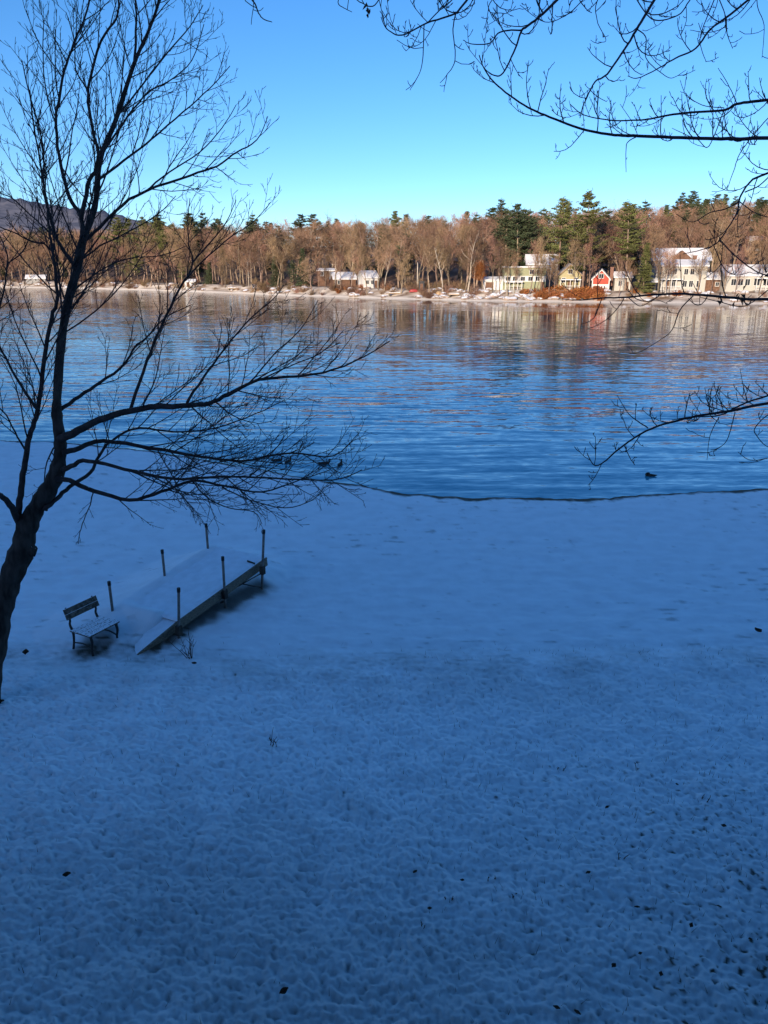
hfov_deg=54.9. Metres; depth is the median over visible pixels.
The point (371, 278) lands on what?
cottage
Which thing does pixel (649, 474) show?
duck
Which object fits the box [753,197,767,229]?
pine tree
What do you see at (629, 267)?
bare tree
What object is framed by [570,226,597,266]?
bare tree
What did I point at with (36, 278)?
cabin
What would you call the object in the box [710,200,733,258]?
pine tree
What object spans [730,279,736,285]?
window
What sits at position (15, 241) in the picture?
bare tree
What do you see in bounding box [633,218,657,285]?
bare tree
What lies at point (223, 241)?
bare tree
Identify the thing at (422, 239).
bare tree
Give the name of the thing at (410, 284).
bare bush
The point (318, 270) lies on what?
bare tree
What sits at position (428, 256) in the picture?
bare tree
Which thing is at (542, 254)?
bare tree
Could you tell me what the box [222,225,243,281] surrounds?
bare tree
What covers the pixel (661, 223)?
bare tree
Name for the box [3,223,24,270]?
bare tree
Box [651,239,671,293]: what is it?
bare tree
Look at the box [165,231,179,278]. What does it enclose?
bare tree
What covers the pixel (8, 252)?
bare tree
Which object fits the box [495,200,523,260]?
bare tree
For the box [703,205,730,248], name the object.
bare tree
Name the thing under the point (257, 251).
bare tree
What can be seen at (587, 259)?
bare tree
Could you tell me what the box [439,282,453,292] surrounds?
bare bush
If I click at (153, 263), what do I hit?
bare tree
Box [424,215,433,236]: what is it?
pine tree
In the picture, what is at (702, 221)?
bare tree
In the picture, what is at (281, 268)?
bare tree
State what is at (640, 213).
bare tree
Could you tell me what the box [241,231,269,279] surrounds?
bare tree
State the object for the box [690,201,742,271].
bare tree
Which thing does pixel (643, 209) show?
pine tree
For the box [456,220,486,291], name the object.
bare tree
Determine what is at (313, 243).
bare tree
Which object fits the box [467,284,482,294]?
bare bush
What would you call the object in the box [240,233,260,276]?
bare tree
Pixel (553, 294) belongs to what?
rust bush
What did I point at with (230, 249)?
bare tree
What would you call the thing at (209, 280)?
pine tree
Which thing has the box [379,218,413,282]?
bare tree
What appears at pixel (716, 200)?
pine tree
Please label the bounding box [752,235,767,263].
bare tree
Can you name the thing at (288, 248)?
bare tree
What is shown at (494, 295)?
boulder
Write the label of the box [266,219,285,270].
bare tree
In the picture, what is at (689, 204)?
pine tree
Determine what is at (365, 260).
pine tree
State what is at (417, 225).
bare tree
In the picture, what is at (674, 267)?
bare tree
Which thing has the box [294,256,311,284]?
bare tree
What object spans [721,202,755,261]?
bare tree
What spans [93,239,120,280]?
bare tree
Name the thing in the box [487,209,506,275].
bare tree
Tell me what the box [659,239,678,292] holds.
bare tree
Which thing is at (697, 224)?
bare tree
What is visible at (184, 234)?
pine tree
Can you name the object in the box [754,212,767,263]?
bare tree
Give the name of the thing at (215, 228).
pine tree
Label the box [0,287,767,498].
lake water
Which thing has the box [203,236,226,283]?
bare tree
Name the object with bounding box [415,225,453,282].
bare tree
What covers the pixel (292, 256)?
bare tree
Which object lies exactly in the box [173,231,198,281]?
bare tree
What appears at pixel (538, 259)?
bare tree
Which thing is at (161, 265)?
bare tree
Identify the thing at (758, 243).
bare tree
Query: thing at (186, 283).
boathouse
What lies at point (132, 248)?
bare tree
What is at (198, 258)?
bare tree
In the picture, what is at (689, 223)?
bare tree
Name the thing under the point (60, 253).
bare tree
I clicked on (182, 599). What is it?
dock
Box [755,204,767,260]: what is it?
bare tree
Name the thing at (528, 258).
house
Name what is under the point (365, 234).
bare tree
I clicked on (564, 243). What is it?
tree
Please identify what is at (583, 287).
rust bush
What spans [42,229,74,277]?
bare tree
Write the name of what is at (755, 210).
pine tree
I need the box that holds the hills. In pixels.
[0,197,268,249]
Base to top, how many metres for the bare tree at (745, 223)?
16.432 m
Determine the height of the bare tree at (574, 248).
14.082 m
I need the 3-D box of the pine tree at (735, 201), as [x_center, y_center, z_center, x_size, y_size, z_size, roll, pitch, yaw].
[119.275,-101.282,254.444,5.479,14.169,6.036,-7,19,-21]
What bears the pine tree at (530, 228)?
on the shore
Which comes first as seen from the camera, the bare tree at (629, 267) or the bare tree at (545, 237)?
the bare tree at (629, 267)
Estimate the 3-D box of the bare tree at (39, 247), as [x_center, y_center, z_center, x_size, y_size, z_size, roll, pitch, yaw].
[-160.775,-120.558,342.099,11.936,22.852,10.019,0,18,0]
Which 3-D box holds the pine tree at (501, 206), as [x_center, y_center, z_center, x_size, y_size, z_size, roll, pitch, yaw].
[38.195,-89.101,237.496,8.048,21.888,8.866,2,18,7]
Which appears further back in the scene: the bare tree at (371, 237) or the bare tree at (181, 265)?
the bare tree at (181, 265)
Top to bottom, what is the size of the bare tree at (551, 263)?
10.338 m
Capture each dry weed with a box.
[169,631,195,658]
[269,730,277,746]
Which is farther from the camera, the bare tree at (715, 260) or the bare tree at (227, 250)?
the bare tree at (227, 250)
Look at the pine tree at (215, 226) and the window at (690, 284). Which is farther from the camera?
the pine tree at (215, 226)
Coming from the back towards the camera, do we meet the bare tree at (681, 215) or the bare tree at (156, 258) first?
the bare tree at (156, 258)
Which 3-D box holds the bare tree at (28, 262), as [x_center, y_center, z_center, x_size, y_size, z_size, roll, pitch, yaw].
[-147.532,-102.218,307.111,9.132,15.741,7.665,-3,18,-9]
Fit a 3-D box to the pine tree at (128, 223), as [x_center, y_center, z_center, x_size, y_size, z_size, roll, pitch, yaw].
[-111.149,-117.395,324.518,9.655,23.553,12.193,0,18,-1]
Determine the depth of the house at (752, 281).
164.74 m
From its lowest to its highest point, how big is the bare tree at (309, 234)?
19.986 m
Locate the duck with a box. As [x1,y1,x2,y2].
[645,472,656,476]
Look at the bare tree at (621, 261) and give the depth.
165.39 m
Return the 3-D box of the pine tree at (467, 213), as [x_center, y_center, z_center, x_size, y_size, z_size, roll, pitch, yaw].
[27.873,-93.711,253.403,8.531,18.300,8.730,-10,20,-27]
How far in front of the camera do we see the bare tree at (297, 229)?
233.80 m
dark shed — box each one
[419,281,424,291]
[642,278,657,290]
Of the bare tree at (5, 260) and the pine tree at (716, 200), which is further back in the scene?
the bare tree at (5, 260)
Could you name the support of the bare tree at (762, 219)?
on the shore
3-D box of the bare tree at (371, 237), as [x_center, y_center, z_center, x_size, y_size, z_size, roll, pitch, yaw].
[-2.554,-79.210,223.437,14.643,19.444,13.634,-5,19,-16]
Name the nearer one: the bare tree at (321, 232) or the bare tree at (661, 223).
the bare tree at (661, 223)
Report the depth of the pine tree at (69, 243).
330.76 m
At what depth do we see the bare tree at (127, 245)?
282.29 m
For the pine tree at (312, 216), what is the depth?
267.04 m
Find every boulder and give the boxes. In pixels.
[489,294,498,297]
[509,297,517,300]
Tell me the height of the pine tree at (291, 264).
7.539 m
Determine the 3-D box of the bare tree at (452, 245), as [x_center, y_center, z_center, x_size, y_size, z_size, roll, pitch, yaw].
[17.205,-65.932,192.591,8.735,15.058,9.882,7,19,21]
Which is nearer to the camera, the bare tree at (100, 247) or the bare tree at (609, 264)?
the bare tree at (609, 264)
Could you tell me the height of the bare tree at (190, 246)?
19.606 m
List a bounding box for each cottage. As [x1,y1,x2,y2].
[356,270,379,289]
[556,263,581,290]
[591,267,613,288]
[612,271,631,290]
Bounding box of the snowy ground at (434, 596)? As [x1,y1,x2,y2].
[0,440,767,1023]
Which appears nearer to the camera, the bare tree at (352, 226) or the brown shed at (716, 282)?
the brown shed at (716, 282)
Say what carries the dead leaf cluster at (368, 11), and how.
hanging from the overhanging tree at (665, 138)
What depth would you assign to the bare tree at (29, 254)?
319.03 m
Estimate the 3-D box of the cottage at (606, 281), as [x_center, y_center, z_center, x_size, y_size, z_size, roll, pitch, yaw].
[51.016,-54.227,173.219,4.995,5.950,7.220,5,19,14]
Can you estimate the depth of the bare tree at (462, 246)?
204.14 m
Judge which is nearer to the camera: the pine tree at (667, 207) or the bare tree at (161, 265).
the pine tree at (667, 207)
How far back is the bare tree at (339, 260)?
199.13 m
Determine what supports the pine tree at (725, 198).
on the shore
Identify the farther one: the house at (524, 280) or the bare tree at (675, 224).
the bare tree at (675, 224)
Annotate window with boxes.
[688,280,693,286]
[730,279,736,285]
[737,279,743,285]
[744,279,750,285]
[753,279,760,285]
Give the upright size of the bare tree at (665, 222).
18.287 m
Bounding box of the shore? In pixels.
[0,223,767,303]
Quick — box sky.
[0,0,767,246]
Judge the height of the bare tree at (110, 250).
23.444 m
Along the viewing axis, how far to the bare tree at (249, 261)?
225.35 m
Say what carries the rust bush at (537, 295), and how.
on the shore
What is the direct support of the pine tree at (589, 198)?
on the shore
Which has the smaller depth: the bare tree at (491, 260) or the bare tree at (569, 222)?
the bare tree at (491, 260)
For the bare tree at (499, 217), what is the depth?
201.81 m
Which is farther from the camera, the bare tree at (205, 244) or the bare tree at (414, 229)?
the bare tree at (205, 244)
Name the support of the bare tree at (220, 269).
on the shore
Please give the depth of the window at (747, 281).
164.51 m
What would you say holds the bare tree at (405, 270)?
on the shore
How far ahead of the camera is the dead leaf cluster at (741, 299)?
5.62 m
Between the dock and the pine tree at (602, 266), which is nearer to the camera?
the dock
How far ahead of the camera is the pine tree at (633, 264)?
190.08 m
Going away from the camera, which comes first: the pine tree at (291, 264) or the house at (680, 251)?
the house at (680, 251)
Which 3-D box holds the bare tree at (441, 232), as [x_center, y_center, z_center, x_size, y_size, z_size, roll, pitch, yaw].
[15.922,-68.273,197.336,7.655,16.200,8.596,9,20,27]
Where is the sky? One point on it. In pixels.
(348, 137)
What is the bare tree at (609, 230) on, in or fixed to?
on the shore
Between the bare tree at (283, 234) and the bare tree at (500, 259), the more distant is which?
the bare tree at (283, 234)
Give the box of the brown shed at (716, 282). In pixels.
[705,272,720,290]
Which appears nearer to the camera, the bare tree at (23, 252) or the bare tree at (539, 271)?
the bare tree at (539, 271)
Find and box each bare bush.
[296,284,308,292]
[328,283,338,290]
[342,285,357,294]
[379,281,394,290]
[403,279,415,288]
[437,280,453,288]
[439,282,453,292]
[446,276,461,286]
[450,280,462,288]
[459,281,473,289]
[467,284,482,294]
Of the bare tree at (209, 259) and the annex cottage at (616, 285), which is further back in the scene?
the bare tree at (209, 259)
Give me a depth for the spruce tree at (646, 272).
165.89 m
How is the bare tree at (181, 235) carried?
on the shore
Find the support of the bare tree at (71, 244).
on the shore
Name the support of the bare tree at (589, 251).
on the shore
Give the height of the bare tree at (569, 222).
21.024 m
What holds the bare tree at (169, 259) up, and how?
on the shore
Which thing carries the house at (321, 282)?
on the shore
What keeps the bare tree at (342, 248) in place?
on the shore
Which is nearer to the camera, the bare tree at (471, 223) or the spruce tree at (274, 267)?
the spruce tree at (274, 267)
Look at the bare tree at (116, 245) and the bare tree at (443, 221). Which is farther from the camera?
the bare tree at (116, 245)
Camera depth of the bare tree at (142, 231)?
279.93 m
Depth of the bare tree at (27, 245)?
326.94 m
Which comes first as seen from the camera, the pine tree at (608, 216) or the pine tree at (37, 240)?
the pine tree at (608, 216)
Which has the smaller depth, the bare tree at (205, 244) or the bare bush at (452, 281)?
the bare bush at (452, 281)
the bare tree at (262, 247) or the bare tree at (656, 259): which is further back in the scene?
the bare tree at (262, 247)
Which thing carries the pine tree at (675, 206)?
on the shore
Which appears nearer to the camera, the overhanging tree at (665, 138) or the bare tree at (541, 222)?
the overhanging tree at (665, 138)
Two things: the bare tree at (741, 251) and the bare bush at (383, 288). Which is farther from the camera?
the bare bush at (383, 288)
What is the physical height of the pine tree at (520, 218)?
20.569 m
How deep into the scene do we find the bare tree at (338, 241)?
218.22 m
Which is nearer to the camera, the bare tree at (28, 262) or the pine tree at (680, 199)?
the pine tree at (680, 199)
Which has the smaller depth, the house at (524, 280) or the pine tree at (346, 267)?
the house at (524, 280)
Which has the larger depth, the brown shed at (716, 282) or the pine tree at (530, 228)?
the pine tree at (530, 228)
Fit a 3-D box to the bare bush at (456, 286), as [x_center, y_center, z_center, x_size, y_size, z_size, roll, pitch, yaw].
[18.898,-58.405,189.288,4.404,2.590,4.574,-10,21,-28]
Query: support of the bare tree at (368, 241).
on the shore
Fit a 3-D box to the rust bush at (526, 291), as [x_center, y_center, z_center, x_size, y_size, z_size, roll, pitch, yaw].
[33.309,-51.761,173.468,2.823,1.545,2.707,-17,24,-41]
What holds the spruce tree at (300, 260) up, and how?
on the shore
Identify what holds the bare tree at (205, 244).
on the shore
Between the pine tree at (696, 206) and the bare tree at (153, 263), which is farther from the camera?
the bare tree at (153, 263)
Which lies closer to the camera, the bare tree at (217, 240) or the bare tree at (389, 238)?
the bare tree at (389, 238)
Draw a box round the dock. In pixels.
[107,523,267,654]
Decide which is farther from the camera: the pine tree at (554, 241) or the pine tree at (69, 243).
the pine tree at (69, 243)
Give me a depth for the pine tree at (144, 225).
289.79 m
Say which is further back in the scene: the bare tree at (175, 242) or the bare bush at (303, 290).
the bare tree at (175, 242)
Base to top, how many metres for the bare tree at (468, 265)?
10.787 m
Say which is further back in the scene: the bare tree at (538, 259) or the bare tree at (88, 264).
the bare tree at (88, 264)
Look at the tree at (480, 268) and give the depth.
175.91 m
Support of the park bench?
on the snowy ground at (434, 596)
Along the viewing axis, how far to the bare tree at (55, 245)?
321.89 m
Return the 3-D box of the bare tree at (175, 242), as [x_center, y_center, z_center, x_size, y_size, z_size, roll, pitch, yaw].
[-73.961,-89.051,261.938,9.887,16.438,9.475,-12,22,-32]
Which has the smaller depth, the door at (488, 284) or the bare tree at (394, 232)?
the door at (488, 284)
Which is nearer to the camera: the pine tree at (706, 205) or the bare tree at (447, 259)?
the bare tree at (447, 259)
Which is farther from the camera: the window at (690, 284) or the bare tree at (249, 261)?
the bare tree at (249, 261)
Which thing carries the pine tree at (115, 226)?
on the shore
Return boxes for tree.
[0,0,399,703]
[0,230,35,279]
[0,244,10,275]
[0,244,17,275]
[0,251,9,279]
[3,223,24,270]
[5,259,15,277]
[11,245,29,280]
[13,235,29,274]
[19,233,38,274]
[20,249,39,284]
[24,243,36,274]
[25,229,40,274]
[27,232,38,268]
[30,248,51,279]
[31,243,48,274]
[36,236,56,278]
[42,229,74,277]
[43,227,64,263]
[56,244,73,272]
[62,232,74,257]
[64,231,76,267]
[68,230,84,267]
[72,230,92,277]
[82,252,94,278]
[85,231,108,279]
[86,248,105,279]
[89,247,101,275]
[93,234,108,266]
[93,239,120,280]
[96,217,134,280]
[99,252,111,278]
[101,228,120,275]
[104,229,126,278]
[113,245,131,281]
[115,230,141,275]
[115,234,140,278]
[118,237,139,279]
[121,216,136,271]
[121,260,132,281]
[128,216,153,279]
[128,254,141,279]
[129,230,145,272]
[133,218,161,280]
[137,239,155,281]
[140,217,170,278]
[141,245,158,282]
[144,241,165,279]
[144,246,167,286]
[148,215,171,273]
[148,260,158,282]
[154,230,172,280]
[156,257,168,282]
[161,238,183,282]
[162,244,173,281]
[163,216,195,274]
[163,244,182,271]
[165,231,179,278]
[167,220,194,274]
[171,249,189,282]
[172,216,198,259]
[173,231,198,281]
[175,262,186,278]
[177,212,204,275]
[177,227,195,264]
[183,221,205,272]
[186,244,206,283]
[193,211,213,272]
[195,228,214,269]
[196,229,225,280]
[202,254,218,283]
[203,225,231,279]
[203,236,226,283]
[204,251,222,280]
[205,262,214,283]
[206,218,228,254]
[211,219,224,262]
[211,224,230,274]
[211,258,226,284]
[215,227,241,280]
[215,255,232,287]
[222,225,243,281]
[224,232,251,284]
[224,239,240,284]
[226,231,251,283]
[230,224,255,275]
[237,248,254,279]
[238,238,260,287]
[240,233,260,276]
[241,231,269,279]
[242,213,261,259]
[244,236,272,280]
[245,0,767,489]
[245,229,270,279]
[248,222,281,282]
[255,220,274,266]
[259,228,284,274]
[261,236,279,269]
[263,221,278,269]
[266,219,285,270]
[267,256,280,286]
[269,240,298,285]
[272,245,291,290]
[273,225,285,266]
[274,230,289,278]
[280,231,311,283]
[282,239,299,284]
[283,214,308,264]
[284,261,297,281]
[286,225,309,280]
[291,227,325,269]
[292,228,317,261]
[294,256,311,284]
[295,218,325,283]
[295,248,312,286]
[297,258,320,291]
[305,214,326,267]
[309,208,336,266]
[310,223,329,267]
[311,228,327,267]
[315,262,322,281]
[318,226,343,267]
[319,254,332,284]
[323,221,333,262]
[323,223,350,266]
[324,224,357,271]
[331,244,342,287]
[332,249,347,290]
[334,227,349,271]
[337,224,370,271]
[340,242,356,285]
[342,213,377,269]
[342,237,354,271]
[343,219,361,259]
[346,222,367,271]
[349,221,379,257]
[349,223,378,269]
[352,248,365,283]
[354,251,373,274]
[355,216,391,281]
[355,242,373,294]
[368,244,386,289]
[370,217,396,280]
[372,242,387,275]
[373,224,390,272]
[375,228,397,285]
[377,245,395,290]
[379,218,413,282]
[382,221,418,287]
[385,230,420,280]
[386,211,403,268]
[392,225,415,258]
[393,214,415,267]
[393,253,413,293]
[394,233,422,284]
[402,219,426,271]
[403,211,423,279]
[409,226,441,282]
[410,218,440,280]
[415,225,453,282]
[416,228,437,284]
[418,234,439,294]
[420,216,451,279]
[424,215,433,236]
[430,221,456,282]
[431,238,449,291]
[433,226,459,271]
[433,241,453,288]
[434,216,452,233]
[439,229,466,283]
[443,224,473,283]
[448,217,474,277]
[452,211,477,263]
[452,216,473,284]
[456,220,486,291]
[456,226,481,283]
[456,231,493,287]
[461,251,478,293]
[467,223,501,286]
[468,218,483,260]
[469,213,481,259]
[472,217,500,285]
[472,260,489,289]
[475,207,500,271]
[476,207,502,275]
[481,232,503,292]
[486,210,525,271]
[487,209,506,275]
[493,234,508,293]
[494,199,510,268]
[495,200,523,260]
[498,208,547,265]
[501,203,536,265]
[501,243,522,295]
[503,209,546,265]
[512,253,521,292]
[527,238,544,293]
[529,222,566,253]
[532,221,555,252]
[532,235,547,289]
[533,210,550,252]
[534,196,586,285]
[534,259,550,290]
[536,208,558,250]
[542,228,557,253]
[543,251,557,292]
[547,250,561,290]
[551,208,581,259]
[552,203,577,247]
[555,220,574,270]
[560,188,609,286]
[561,236,588,290]
[563,209,597,265]
[567,208,582,261]
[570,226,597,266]
[571,225,596,282]
[583,208,617,274]
[583,226,612,276]
[584,232,600,288]
[589,209,622,270]
[595,207,625,275]
[595,223,626,270]
[595,232,613,268]
[605,224,643,270]
[607,199,640,248]
[610,199,649,290]
[613,216,645,272]
[616,255,627,296]
[618,210,663,280]
[620,238,642,274]
[625,258,637,294]
[632,243,655,292]
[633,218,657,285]
[635,224,665,288]
[637,199,657,257]
[639,219,668,275]
[647,215,679,247]
[651,207,675,245]
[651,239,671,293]
[653,204,673,247]
[655,209,682,247]
[658,214,681,247]
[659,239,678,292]
[666,253,678,289]
[669,215,703,247]
[670,191,685,219]
[670,201,680,240]
[671,208,690,246]
[673,209,696,247]
[673,214,713,247]
[676,198,696,217]
[677,190,699,210]
[687,198,705,245]
[688,230,717,290]
[689,213,726,249]
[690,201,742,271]
[694,198,716,265]
[700,196,749,264]
[702,235,726,293]
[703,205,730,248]
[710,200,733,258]
[711,194,730,217]
[715,232,739,295]
[721,194,731,225]
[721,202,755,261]
[723,197,756,263]
[728,195,741,218]
[728,203,760,256]
[733,247,749,295]
[743,229,757,263]
[743,237,760,263]
[744,198,761,242]
[751,205,767,251]
[751,223,764,250]
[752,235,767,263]
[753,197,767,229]
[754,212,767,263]
[754,226,767,263]
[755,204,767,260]
[755,239,767,295]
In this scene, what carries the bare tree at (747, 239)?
on the shore
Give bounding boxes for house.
[316,268,334,285]
[502,262,547,292]
[524,254,557,285]
[650,248,711,277]
[656,255,709,291]
[716,261,767,291]
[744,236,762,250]
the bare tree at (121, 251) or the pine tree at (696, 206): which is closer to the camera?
the pine tree at (696, 206)
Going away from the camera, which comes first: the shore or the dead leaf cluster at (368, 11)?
the dead leaf cluster at (368, 11)
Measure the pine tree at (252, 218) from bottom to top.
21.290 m
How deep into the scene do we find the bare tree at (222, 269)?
236.93 m
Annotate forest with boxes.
[0,200,762,265]
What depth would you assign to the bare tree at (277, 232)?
249.23 m
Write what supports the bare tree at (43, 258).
on the shore
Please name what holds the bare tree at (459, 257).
on the shore
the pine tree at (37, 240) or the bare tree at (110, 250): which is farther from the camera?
the pine tree at (37, 240)
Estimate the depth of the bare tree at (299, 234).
224.92 m
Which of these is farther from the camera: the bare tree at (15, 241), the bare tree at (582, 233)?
the bare tree at (15, 241)
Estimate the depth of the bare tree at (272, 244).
228.02 m
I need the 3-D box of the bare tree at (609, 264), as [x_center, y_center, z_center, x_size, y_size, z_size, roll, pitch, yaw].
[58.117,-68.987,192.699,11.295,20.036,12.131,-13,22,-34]
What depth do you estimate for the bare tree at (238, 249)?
236.73 m
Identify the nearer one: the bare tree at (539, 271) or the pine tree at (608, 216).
the bare tree at (539, 271)
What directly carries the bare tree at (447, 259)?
on the shore
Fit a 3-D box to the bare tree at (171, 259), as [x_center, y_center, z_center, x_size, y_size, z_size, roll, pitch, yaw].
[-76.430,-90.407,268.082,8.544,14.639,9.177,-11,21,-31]
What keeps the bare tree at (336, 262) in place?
on the shore
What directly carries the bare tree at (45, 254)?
on the shore
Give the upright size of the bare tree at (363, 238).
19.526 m
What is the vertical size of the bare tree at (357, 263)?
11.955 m
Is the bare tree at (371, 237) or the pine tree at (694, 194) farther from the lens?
the pine tree at (694, 194)
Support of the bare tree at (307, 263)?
on the shore
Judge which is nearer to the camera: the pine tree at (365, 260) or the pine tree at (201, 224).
the pine tree at (365, 260)
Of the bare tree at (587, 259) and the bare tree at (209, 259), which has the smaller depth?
the bare tree at (587, 259)
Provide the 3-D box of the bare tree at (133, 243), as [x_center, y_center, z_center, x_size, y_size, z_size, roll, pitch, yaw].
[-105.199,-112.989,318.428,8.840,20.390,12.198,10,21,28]
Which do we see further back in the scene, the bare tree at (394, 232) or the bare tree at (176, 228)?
the bare tree at (176, 228)
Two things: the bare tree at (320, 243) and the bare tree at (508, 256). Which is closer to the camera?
the bare tree at (508, 256)
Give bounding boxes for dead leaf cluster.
[363,2,370,17]
[732,284,746,307]
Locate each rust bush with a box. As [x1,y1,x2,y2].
[521,288,529,293]
[534,290,550,297]
[550,284,566,291]
[551,291,564,297]
[563,290,580,295]
[577,286,593,291]
[590,292,606,300]
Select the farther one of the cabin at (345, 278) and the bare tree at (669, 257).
the cabin at (345, 278)
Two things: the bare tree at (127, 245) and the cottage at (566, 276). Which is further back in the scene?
the bare tree at (127, 245)
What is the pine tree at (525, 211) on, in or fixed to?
on the shore
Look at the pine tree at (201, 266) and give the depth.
303.03 m
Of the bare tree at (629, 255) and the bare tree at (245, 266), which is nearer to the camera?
the bare tree at (629, 255)
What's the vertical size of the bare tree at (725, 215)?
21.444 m
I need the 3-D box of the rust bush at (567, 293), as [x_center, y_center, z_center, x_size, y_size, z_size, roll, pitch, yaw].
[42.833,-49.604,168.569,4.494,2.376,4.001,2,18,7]
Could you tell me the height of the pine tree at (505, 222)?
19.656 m
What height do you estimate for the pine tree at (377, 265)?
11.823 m
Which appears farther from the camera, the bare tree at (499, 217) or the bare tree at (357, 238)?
the bare tree at (357, 238)
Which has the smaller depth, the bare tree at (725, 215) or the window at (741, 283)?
the window at (741, 283)
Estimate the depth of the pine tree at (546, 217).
223.85 m
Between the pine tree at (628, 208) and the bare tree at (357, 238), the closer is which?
the pine tree at (628, 208)
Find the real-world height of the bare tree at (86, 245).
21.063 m
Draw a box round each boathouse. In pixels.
[185,279,196,288]
[482,276,502,289]
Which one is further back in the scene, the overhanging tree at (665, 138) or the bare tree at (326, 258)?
the bare tree at (326, 258)
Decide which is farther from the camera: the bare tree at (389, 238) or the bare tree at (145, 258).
the bare tree at (145, 258)
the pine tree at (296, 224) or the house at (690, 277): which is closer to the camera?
the house at (690, 277)
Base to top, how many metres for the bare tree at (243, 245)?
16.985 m
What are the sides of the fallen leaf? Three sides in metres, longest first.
0.085 x 0.058 x 0.031 m
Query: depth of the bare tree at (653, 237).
171.46 m
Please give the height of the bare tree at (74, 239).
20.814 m
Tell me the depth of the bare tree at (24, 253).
318.95 m
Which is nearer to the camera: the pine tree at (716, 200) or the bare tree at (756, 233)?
the bare tree at (756, 233)
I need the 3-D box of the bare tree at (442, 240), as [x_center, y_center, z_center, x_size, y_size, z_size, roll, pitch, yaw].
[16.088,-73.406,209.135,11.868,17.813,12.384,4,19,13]
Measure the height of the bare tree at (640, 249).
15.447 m
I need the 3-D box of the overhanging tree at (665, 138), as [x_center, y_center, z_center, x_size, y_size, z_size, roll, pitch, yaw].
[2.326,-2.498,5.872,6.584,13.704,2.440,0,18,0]
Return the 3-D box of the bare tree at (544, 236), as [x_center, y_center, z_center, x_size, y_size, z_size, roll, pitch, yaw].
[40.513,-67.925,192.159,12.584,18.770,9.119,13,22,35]
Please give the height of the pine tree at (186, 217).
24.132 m
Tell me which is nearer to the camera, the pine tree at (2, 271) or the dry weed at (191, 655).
the dry weed at (191, 655)
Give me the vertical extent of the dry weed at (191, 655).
0.530 m
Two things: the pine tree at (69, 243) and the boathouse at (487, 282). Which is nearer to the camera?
the boathouse at (487, 282)
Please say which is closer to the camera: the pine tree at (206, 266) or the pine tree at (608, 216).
the pine tree at (608, 216)
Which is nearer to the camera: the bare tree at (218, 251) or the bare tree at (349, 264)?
the bare tree at (349, 264)
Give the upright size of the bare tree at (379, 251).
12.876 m
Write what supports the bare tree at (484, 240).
on the shore
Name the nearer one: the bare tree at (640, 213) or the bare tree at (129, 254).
the bare tree at (640, 213)
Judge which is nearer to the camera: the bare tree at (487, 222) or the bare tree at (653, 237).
the bare tree at (653, 237)
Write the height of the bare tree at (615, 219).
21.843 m
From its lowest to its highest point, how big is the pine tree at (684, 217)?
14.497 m
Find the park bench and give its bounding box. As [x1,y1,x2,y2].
[63,595,119,655]
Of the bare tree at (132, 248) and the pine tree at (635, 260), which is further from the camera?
the bare tree at (132, 248)
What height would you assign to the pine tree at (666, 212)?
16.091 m
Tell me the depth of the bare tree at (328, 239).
227.72 m
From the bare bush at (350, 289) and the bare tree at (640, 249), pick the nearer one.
the bare tree at (640, 249)
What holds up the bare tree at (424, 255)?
on the shore
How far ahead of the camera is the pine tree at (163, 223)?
304.34 m
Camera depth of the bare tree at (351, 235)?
214.31 m
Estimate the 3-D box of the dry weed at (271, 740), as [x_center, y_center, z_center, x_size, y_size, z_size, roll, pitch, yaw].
[-1.527,3.138,10.220,0.085,0.300,0.189,-14,23,-37]
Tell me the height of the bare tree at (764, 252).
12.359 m
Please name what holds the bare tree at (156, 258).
on the shore
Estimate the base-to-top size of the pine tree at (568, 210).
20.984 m
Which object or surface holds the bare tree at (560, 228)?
on the shore
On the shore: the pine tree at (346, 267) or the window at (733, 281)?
the pine tree at (346, 267)
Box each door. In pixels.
[485,282,493,288]
[706,282,710,290]
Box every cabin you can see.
[25,275,47,283]
[329,272,356,287]
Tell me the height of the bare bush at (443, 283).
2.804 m
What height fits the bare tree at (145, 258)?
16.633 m
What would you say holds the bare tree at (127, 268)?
on the shore
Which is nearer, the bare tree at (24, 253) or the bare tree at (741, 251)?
the bare tree at (741, 251)
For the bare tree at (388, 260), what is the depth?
189.39 m
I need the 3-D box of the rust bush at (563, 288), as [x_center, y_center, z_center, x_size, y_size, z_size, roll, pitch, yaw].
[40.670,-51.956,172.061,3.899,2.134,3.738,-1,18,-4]
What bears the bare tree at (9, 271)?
on the shore
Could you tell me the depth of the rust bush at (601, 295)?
165.88 m
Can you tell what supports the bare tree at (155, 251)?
on the shore
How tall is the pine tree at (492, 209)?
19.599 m

